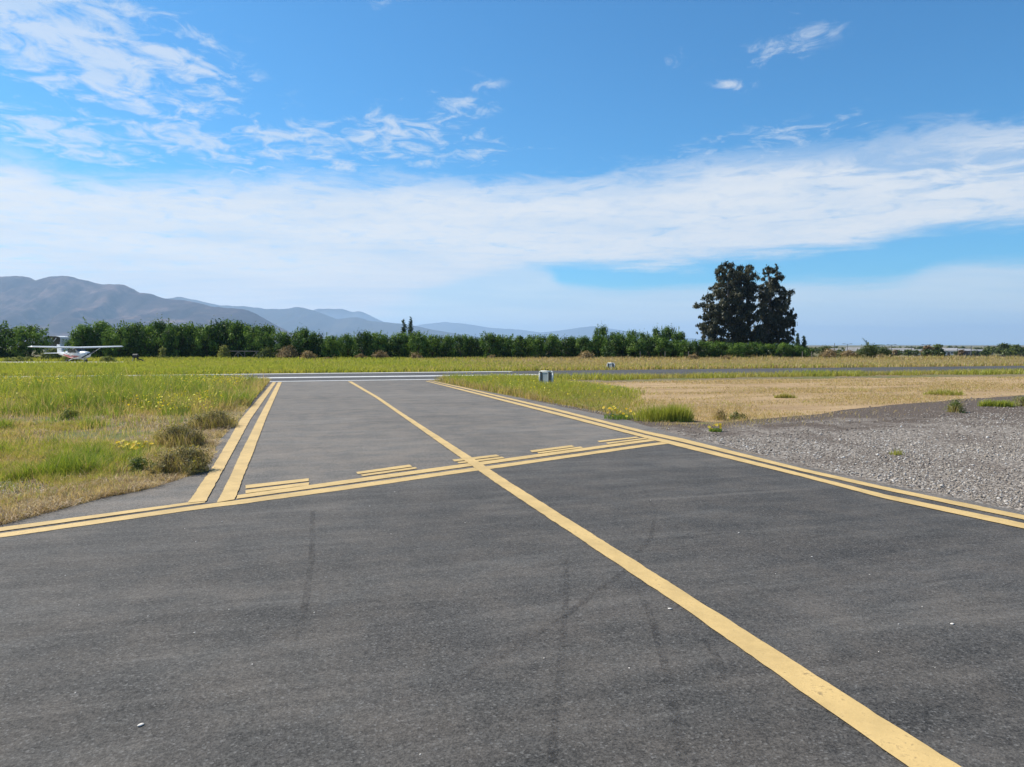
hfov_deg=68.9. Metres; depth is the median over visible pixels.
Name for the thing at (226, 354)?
shrub
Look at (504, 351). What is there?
orchard tree
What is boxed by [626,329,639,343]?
orchard tree
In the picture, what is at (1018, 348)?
tree
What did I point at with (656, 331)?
orchard tree
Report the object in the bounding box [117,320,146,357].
orchard tree
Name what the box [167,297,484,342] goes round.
mountain
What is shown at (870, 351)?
shrub
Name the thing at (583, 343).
orchard tree
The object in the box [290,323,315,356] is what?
orchard tree
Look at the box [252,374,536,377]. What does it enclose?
runway line
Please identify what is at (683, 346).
orchard tree
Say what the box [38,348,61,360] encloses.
shrub
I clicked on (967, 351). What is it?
house
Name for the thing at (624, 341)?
orchard tree
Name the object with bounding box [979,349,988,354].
tree
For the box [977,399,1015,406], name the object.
grass tuft
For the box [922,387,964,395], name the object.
grass tuft
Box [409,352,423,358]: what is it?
dry bush
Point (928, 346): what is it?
tree
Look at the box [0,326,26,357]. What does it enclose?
orchard tree
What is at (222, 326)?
orchard tree
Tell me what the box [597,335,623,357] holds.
orchard tree
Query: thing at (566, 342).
orchard tree
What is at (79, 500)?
dry straw
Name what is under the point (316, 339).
orchard tree
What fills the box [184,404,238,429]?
shrub
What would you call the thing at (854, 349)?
house
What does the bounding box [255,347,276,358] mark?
shrub
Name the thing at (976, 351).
tree
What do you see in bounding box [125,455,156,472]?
green plant
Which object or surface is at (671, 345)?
orchard tree
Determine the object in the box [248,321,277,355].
orchard tree
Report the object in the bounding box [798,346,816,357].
orchard tree
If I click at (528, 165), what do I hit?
sky
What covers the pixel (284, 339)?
orchard tree
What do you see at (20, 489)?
dry grass
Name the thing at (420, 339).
orchard tree
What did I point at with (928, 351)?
tree
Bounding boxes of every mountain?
[0,276,301,344]
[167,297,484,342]
[314,309,382,321]
[416,322,706,344]
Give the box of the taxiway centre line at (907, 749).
[348,381,960,766]
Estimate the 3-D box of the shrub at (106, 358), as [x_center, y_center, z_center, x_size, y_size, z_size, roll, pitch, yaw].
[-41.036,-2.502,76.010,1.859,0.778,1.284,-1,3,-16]
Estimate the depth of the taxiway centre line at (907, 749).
4.20 m
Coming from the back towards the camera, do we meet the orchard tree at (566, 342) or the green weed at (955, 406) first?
the orchard tree at (566, 342)
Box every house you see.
[845,347,860,352]
[893,348,913,354]
[942,348,957,354]
[958,349,970,354]
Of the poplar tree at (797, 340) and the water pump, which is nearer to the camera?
the water pump
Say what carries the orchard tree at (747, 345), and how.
on the ground at (116, 436)
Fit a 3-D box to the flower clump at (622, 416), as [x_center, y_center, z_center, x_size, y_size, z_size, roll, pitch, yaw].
[2.511,0.692,17.666,0.820,0.307,0.831,-1,3,-16]
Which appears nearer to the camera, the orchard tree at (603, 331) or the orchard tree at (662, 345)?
the orchard tree at (662, 345)
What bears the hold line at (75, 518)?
on the taxiway
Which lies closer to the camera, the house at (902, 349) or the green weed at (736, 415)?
the green weed at (736, 415)
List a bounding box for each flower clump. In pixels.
[116,439,151,453]
[602,406,634,419]
[707,423,721,431]
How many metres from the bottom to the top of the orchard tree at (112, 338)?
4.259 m
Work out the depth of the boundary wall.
199.82 m
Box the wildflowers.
[0,370,634,409]
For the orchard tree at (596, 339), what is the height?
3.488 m
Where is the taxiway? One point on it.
(316, 432)
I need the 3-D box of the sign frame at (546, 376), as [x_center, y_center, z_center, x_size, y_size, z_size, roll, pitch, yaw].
[1.399,-0.190,30.887,0.710,0.683,0.108,2,4,36]
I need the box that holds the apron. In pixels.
[0,440,1023,766]
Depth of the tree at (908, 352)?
204.42 m
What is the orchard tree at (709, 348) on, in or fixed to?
on the ground at (116, 436)
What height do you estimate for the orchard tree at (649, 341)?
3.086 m
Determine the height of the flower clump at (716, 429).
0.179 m
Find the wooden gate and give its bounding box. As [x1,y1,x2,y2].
[228,351,258,357]
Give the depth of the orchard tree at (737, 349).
82.44 m
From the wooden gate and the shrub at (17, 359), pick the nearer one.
the shrub at (17, 359)
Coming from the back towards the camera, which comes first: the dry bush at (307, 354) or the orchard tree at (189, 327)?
the orchard tree at (189, 327)
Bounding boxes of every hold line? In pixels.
[0,442,667,536]
[0,501,204,530]
[237,439,654,498]
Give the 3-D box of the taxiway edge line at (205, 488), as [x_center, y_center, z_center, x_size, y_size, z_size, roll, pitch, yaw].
[-7.330,0.622,21.464,0.311,0.001,27.612,-1,3,-16]
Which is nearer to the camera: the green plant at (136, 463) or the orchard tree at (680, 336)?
the green plant at (136, 463)
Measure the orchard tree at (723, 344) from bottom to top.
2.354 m
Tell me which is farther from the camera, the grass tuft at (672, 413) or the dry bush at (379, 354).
the dry bush at (379, 354)
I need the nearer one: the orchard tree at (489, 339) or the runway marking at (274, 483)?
the runway marking at (274, 483)
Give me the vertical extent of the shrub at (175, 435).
0.525 m
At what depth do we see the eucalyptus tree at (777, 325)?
128.02 m
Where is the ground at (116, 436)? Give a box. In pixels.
[0,345,1023,523]
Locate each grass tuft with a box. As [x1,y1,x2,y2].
[631,398,694,421]
[774,392,797,397]
[889,448,904,455]
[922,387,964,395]
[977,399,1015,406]
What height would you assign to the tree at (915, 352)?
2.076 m
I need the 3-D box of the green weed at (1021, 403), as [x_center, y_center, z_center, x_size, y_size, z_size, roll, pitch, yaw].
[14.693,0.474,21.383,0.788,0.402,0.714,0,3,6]
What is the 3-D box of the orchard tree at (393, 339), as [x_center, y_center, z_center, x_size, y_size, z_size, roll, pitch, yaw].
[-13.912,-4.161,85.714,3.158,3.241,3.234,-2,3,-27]
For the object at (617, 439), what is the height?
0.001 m
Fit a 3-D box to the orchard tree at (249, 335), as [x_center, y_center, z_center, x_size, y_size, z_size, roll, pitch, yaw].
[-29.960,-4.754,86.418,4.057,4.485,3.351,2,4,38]
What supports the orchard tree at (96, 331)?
on the ground at (116, 436)
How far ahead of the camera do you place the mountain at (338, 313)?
12331.90 m
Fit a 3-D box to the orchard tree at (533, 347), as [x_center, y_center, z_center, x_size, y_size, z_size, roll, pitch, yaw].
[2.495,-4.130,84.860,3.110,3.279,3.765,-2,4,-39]
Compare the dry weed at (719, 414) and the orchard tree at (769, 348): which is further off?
the orchard tree at (769, 348)
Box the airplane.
[28,344,123,362]
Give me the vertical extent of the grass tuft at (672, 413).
0.575 m
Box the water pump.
[132,354,143,360]
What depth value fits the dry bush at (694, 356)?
79.33 m
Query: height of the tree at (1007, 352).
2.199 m
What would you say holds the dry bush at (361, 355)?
on the ground at (116, 436)
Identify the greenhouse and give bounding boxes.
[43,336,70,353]
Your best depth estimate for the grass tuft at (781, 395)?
24.50 m
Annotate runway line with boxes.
[12,371,512,376]
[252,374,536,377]
[270,379,435,381]
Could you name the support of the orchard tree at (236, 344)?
on the ground at (116, 436)
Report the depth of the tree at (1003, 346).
229.04 m
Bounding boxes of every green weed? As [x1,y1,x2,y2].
[727,410,746,419]
[945,398,966,412]
[1011,395,1023,405]
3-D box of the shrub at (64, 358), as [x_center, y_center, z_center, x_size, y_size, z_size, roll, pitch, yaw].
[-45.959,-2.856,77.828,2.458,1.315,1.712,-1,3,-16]
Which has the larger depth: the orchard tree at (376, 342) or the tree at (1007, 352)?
the tree at (1007, 352)
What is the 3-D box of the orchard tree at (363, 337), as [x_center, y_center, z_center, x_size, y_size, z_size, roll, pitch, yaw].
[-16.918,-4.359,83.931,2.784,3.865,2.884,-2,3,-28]
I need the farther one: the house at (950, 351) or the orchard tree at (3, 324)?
the house at (950, 351)
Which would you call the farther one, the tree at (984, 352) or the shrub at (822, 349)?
the tree at (984, 352)
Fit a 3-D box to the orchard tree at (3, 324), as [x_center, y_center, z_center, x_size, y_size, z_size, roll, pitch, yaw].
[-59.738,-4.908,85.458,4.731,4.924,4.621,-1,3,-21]
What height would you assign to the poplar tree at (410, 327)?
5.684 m
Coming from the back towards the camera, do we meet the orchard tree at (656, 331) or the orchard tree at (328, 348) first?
the orchard tree at (656, 331)
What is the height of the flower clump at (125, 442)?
0.256 m
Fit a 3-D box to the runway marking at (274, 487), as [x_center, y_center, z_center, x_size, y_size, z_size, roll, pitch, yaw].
[-2.849,1.268,9.108,0.881,0.001,0.192,-3,4,-40]
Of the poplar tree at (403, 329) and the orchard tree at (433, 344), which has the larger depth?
the poplar tree at (403, 329)
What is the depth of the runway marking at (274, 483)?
9.37 m
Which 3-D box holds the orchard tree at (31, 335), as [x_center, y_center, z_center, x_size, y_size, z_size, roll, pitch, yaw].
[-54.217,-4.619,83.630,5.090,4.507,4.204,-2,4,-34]
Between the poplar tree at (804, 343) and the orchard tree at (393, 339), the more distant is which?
the poplar tree at (804, 343)
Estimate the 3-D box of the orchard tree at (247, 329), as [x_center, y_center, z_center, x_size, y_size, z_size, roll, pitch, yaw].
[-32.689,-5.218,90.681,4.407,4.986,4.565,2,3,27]
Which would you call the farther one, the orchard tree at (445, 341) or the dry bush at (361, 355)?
the orchard tree at (445, 341)
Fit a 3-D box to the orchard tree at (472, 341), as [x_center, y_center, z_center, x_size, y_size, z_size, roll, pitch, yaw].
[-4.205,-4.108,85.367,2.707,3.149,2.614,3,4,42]
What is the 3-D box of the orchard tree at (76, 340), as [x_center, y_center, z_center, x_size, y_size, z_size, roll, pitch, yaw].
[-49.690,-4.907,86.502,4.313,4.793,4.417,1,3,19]
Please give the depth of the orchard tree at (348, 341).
85.73 m
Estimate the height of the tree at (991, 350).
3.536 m
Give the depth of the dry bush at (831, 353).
82.64 m
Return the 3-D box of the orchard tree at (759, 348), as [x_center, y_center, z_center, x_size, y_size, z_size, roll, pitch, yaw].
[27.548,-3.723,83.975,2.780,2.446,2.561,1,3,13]
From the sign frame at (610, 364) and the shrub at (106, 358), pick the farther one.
the shrub at (106, 358)
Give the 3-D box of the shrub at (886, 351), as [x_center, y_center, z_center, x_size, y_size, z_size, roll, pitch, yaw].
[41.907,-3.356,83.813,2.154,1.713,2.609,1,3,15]
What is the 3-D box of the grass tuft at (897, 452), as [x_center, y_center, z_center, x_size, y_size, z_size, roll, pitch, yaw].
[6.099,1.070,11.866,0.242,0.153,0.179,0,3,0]
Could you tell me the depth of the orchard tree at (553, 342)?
83.86 m
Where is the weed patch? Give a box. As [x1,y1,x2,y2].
[57,406,81,419]
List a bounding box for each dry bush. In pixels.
[275,345,301,359]
[299,350,315,358]
[352,353,366,359]
[371,350,387,357]
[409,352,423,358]
[578,350,597,358]
[687,354,699,358]
[818,348,840,357]
[838,348,860,356]
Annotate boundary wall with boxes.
[913,355,1023,356]
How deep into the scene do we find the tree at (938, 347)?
151.19 m
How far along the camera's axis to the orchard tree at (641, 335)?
103.75 m
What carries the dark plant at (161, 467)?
on the ground at (116, 436)
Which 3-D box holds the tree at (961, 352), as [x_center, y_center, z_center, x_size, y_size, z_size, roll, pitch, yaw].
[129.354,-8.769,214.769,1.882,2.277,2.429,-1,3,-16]
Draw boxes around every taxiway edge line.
[188,382,275,502]
[217,382,281,501]
[427,381,1023,527]
[429,380,1023,518]
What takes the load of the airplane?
on the path
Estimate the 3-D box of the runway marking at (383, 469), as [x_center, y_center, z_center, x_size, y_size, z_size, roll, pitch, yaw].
[-1.779,1.198,10.451,0.977,0.001,0.183,-3,4,-44]
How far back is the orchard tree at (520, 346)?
83.59 m
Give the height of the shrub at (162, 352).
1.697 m
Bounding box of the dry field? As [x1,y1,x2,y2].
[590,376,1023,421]
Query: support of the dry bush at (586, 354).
on the ground at (116, 436)
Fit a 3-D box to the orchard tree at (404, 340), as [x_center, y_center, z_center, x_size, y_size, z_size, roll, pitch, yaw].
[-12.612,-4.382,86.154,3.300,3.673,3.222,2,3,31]
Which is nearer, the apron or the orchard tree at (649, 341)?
the apron
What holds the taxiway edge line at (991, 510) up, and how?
on the taxiway
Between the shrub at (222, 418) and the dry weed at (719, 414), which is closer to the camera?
the shrub at (222, 418)
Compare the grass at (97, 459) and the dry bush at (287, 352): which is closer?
the grass at (97, 459)
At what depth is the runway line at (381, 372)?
46.82 m
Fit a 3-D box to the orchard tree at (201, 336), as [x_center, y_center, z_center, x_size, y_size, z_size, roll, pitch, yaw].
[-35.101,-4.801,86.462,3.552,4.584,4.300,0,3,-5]
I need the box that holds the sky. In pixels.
[0,0,1023,344]
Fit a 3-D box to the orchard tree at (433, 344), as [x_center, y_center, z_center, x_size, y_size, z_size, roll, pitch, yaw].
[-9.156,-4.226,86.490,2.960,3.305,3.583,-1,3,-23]
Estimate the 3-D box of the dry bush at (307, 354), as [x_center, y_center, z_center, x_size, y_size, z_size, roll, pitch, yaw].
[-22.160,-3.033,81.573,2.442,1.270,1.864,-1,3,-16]
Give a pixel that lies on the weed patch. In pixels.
(68, 412)
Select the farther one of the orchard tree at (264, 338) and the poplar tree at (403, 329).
the poplar tree at (403, 329)
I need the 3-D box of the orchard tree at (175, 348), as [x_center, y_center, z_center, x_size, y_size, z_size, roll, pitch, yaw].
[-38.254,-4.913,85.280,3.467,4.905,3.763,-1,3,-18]
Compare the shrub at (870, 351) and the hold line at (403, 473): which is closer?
the hold line at (403, 473)
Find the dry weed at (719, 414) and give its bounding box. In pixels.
[710,406,726,420]
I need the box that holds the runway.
[10,366,1023,381]
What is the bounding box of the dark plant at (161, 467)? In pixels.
[146,458,179,476]
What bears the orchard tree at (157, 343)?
on the ground at (116, 436)
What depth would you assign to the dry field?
26.77 m
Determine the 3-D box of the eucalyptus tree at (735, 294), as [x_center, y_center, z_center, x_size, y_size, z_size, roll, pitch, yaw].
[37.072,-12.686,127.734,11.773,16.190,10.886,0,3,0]
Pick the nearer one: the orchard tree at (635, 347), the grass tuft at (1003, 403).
the grass tuft at (1003, 403)
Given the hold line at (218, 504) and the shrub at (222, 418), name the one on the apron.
the hold line at (218, 504)
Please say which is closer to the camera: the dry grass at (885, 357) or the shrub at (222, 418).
the shrub at (222, 418)
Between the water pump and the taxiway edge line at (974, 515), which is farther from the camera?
the water pump
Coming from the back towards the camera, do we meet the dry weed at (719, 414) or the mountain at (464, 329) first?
the mountain at (464, 329)
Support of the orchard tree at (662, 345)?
on the ground at (116, 436)
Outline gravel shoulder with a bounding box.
[523,395,1023,511]
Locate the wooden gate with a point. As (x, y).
(244, 353)
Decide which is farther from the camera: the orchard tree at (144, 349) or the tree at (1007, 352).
the tree at (1007, 352)
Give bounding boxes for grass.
[0,355,1023,375]
[0,357,271,524]
[0,481,47,494]
[408,353,1022,359]
[432,367,1023,426]
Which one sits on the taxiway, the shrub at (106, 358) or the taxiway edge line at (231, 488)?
the taxiway edge line at (231, 488)
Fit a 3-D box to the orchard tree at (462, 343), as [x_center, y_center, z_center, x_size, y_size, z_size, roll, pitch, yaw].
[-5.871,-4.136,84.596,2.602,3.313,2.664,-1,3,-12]
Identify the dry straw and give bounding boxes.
[0,408,247,525]
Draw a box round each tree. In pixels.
[0,320,8,350]
[0,323,53,357]
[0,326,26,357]
[62,321,102,357]
[81,317,115,357]
[97,326,136,356]
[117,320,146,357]
[131,322,161,357]
[144,314,176,356]
[160,322,192,357]
[177,320,206,357]
[191,323,221,357]
[203,318,236,357]
[220,315,252,357]
[229,324,253,355]
[239,324,265,357]
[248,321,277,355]
[253,330,276,354]
[271,328,293,356]
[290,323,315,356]
[306,330,331,357]
[319,334,345,357]
[337,331,358,357]
[349,329,373,357]
[363,330,388,357]
[381,334,406,357]
[392,330,412,357]
[400,319,407,337]
[406,330,428,357]
[407,316,413,335]
[423,334,445,357]
[437,334,456,357]
[449,333,470,357]
[465,334,483,357]
[478,330,498,357]
[491,334,514,357]
[508,335,528,357]
[521,334,546,357]
[538,334,564,357]
[556,335,578,357]
[569,335,598,356]
[589,334,610,356]
[593,323,608,348]
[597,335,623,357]
[607,331,625,354]
[613,331,632,356]
[623,337,646,357]
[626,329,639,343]
[639,328,651,352]
[640,336,659,357]
[648,324,668,356]
[651,337,673,357]
[659,323,679,345]
[660,337,683,357]
[671,330,687,351]
[672,339,692,356]
[683,339,707,357]
[692,260,764,355]
[700,341,720,357]
[711,340,732,357]
[720,341,745,357]
[736,341,756,356]
[746,341,767,356]
[748,263,797,354]
[757,343,779,356]
[770,342,793,357]
[783,343,805,356]
[794,333,802,346]
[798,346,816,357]
[801,336,807,347]
[903,349,912,355]
[912,350,920,354]
[919,345,934,356]
[921,348,943,356]
[931,344,947,355]
[958,349,965,354]
[971,349,979,354]
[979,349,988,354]
[983,346,996,354]
[993,342,1011,354]
[1001,349,1017,356]
[1008,344,1023,354]
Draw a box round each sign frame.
[539,371,552,383]
[607,363,614,368]
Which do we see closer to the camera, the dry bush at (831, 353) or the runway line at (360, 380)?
the runway line at (360, 380)
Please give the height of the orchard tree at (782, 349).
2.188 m
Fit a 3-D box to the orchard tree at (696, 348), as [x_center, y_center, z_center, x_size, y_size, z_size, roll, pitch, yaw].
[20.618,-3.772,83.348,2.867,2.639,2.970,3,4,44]
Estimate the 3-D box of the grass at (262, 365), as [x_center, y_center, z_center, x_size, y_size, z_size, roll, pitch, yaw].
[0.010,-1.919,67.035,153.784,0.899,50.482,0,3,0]
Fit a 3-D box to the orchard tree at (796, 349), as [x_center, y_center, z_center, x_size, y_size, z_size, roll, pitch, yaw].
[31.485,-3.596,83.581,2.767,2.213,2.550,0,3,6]
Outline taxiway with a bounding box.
[0,380,1023,532]
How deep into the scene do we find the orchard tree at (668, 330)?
105.61 m
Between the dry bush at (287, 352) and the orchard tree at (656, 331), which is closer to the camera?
the dry bush at (287, 352)
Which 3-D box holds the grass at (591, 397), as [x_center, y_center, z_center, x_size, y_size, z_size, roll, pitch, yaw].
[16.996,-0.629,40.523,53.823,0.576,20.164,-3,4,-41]
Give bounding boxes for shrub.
[2,356,34,361]
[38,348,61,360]
[59,355,80,361]
[99,355,116,361]
[144,421,208,449]
[153,443,219,475]
[157,347,166,357]
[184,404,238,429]
[215,345,231,357]
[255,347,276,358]
[816,344,831,355]
[856,342,881,358]
[878,346,892,356]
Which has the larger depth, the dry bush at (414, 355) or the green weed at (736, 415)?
the dry bush at (414, 355)
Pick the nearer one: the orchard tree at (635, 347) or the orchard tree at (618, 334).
the orchard tree at (635, 347)
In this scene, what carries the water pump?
on the ground at (116, 436)

